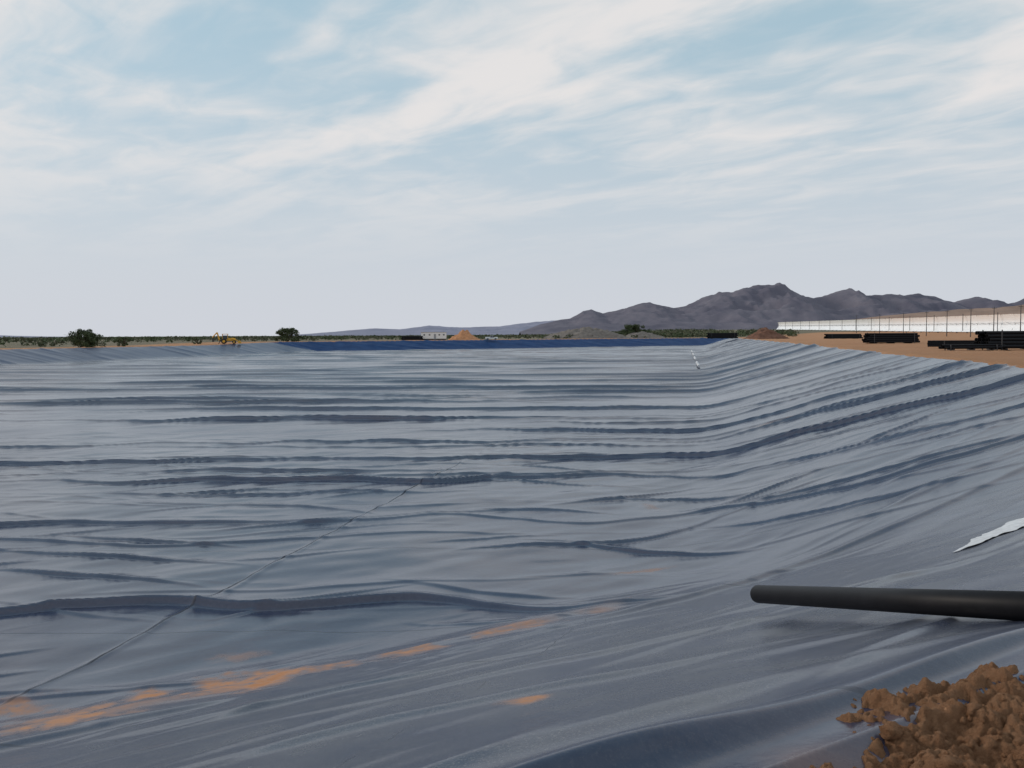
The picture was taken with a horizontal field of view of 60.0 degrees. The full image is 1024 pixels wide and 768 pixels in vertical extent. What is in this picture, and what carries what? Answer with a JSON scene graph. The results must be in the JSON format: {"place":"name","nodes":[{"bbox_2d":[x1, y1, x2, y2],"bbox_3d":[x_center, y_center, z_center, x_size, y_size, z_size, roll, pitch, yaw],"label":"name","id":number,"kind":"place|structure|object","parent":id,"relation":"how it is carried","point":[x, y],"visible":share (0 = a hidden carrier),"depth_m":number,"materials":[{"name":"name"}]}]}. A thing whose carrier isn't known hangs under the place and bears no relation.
{"place":"outdoors","nodes":[
{"label":"outdoors","id":0,"kind":"place"},
{"bbox_2d":[0,335,51,337],"bbox_3d":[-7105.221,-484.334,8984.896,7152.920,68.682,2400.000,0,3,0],"label":"hills","id":1,"kind":"structure","parent":0,"point":[1,336],"depth_m":8826.06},
{"bbox_2d":[294,320,555,335],"bbox_3d":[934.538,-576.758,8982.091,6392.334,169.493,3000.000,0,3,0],"label":"background hills","id":2,"kind":"structure","parent":0,"point":[515,329],"depth_m":8337.55,"materials":[{"name":"grey stone"}]},
{"bbox_2d":[0,329,1023,767],"bbox_3d":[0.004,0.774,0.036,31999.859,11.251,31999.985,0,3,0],"label":"ground","id":3,"kind":"structure","parent":0,"point":[946,715],"depth_m":3.91,"materials":[{"name":"soil"}]},
{"bbox_2d":[68,328,105,346],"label":"mesquite tree","id":4,"kind":"object","parent":3,"relation":"on","point":[89,338],"visible":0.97,"depth_m":239.67,"materials":[{"name":"green plant"}]},
{"bbox_2d":[112,337,132,345],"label":"mesquite tree","id":5,"kind":"object","parent":3,"relation":"on","point":[121,341],"visible":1,"depth_m":261.24,"materials":[{"name":"green plant"}]},
{"bbox_2d":[191,338,201,343],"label":"mesquite tree","id":6,"kind":"object","parent":3,"relation":"on","point":[195,340],"visible":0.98,"depth_m":299.29,"materials":[{"name":"green plant"}]},
{"bbox_2d":[212,332,240,343],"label":"backhoe loader","id":7,"kind":"object","parent":3,"relation":"on","point":[225,339],"visible":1,"depth_m":303.60,"materials":[{"name":"yellow paint"}]},
{"bbox_2d":[274,327,300,341],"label":"mesquite tree","id":8,"kind":"object","parent":3,"relation":"on","point":[284,333],"visible":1,"depth_m":354.89,"materials":[{"name":"green plant"}]},
{"bbox_2d":[0,332,615,346],"bbox_3d":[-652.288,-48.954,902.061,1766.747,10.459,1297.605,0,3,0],"label":"distant scrub","id":9,"kind":"object","parent":3,"relation":"on","point":[33,340],"visible":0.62,"depth_m":483.68,"materials":[{"name":"green plant"}]},
{"bbox_2d":[401,336,422,339],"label":"black pipe stack","id":10,"kind":"object","parent":3,"relation":"on","point":[412,338],"visible":0.95,"depth_m":399.92,"materials":[{"name":"plastic"}]},
{"bbox_2d":[421,332,445,339],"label":"office trailer","id":11,"kind":"object","parent":3,"relation":"on","point":[434,335],"visible":0.95,"depth_m":401.91,"materials":[{"name":"white paint"}]},
{"bbox_2d":[448,330,478,339],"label":"dirt pile","id":12,"kind":"object","parent":3,"relation":"on","point":[464,335],"visible":0.85,"depth_m":408.39,"materials":[{"name":"soil"}]},
{"bbox_2d":[485,336,497,339],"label":"pickup truck","id":13,"kind":"object","parent":3,"relation":"on","point":[491,337],"visible":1,"depth_m":394.60,"materials":[{"name":"white paint"}]},
{"bbox_2d":[0,338,1023,767],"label":"pond liner","id":14,"kind":"object","parent":3,"relation":"on","point":[446,554],"visible":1,"depth_m":24.00,"materials":[{"name":"grey plastic"}]},
{"bbox_2d":[691,350,699,367],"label":"sandbags","id":15,"kind":"object","parent":14,"relation":"on","point":[697,363],"visible":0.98,"depth_m":190.01,"materials":[{"name":"fabric"}]},
{"bbox_2d":[750,585,1023,620],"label":"black pipe","id":16,"kind":"object","parent":14,"relation":"on","point":[997,605],"visible":1,"depth_m":7.21,"materials":[{"name":"black plastic"}]},
{"bbox_2d":[954,518,1023,551],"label":"white geotextile scrap","id":17,"kind":"object","parent":14,"relation":"on","point":[1013,525],"visible":1,"depth_m":15.89,"materials":[{"name":"fabric"}]},
{"bbox_2d":[542,327,627,338],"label":"gravel mound","id":18,"kind":"object","parent":3,"relation":"on","point":[584,332],"visible":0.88,"depth_m":472.46,"materials":[{"name":"grey gravel"}]},
{"bbox_2d":[619,324,650,335],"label":"mesquite tree","id":19,"kind":"object","parent":3,"relation":"on","point":[630,328],"visible":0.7,"depth_m":508.43,"materials":[{"name":"green plant"}]},
{"bbox_2d":[626,331,664,337],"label":"gravel mound","id":20,"kind":"object","parent":3,"relation":"on","point":[642,334],"visible":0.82,"depth_m":500.72,"materials":[{"name":"grey gravel"}]},
{"bbox_2d":[551,328,798,338],"bbox_3d":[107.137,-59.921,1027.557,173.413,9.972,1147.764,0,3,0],"label":"distant scrub","id":21,"kind":"object","parent":3,"relation":"on","point":[681,333],"visible":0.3,"depth_m":585.53,"materials":[{"name":"green plant"}]},
{"bbox_2d":[706,333,737,338],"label":"black pipe stack","id":22,"kind":"object","parent":3,"relation":"on","point":[722,335],"visible":1,"depth_m":369.96,"materials":[{"name":"plastic"}]},
{"bbox_2d":[741,327,789,339],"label":"dirt pile","id":23,"kind":"object","parent":3,"relation":"on","point":[764,333],"visible":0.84,"depth_m":326.11,"materials":[{"name":"brown soil"}]},
{"bbox_2d":[824,333,862,338],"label":"black pipe stack","id":24,"kind":"object","parent":3,"relation":"on","point":[843,336],"visible":1,"depth_m":298.15,"materials":[{"name":"plastic"}]},
{"bbox_2d":[862,332,919,343],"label":"black pipe stack","id":25,"kind":"object","parent":3,"relation":"on","point":[877,338],"visible":0.98,"depth_m":148.59,"materials":[{"name":"plastic"}]},
{"bbox_2d":[777,312,1023,332],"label":"parabolic trough row","id":26,"kind":"object","parent":3,"relation":"on","point":[1007,322],"visible":0.95,"depth_m":467.62,"materials":[{"name":"mirror"}]},
{"bbox_2d":[782,316,1022,331],"bbox_3d":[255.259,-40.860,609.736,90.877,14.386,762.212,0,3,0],"label":"parabolic trough row","id":27,"kind":"object","parent":3,"relation":"on","point":[912,319],"visible":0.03,"depth_m":509.45,"materials":[{"name":"metal"}]},
{"bbox_2d":[821,684,1023,767],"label":"soil clods","id":28,"kind":"object","parent":3,"relation":"on","point":[891,730],"visible":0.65,"depth_m":3.52,"materials":[{"name":"brown soil"}]},
{"bbox_2d":[927,340,974,346],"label":"black pipe stack","id":29,"kind":"object","parent":3,"relation":"on","point":[934,343],"visible":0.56,"depth_m":100.02,"materials":[{"name":"plastic"}]},
{"bbox_2d":[938,344,1004,350],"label":"black pipe stack","id":30,"kind":"object","parent":3,"relation":"on","point":[950,347],"visible":0.98,"depth_m":85.66,"materials":[{"name":"plastic"}]},
{"bbox_2d":[974,330,1023,349],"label":"black pipe stack","id":31,"kind":"object","parent":3,"relation":"on","point":[1011,339],"visible":0.69,"depth_m":86.78,"materials":[{"name":"plastic"}]},
{"bbox_2d":[0,0,1023,336],"label":"sky","id":32,"kind":"structure","parent":0,"point":[168,167],"materials":[{"name":"blue"}]},
{"bbox_2d":[519,283,1023,334],"bbox_3d":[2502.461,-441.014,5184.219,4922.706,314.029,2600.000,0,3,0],"label":"mountain range","id":33,"kind":"structure","parent":0,"point":[762,306],"depth_m":4659.45,"materials":[{"name":"grey stone"}]},
{"bbox_2d":[855,305,1023,319],"bbox_3d":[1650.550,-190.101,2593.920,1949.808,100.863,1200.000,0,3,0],"label":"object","id":34,"kind":"structure","parent":0,"point":[989,311],"depth_m":2519.72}
]}

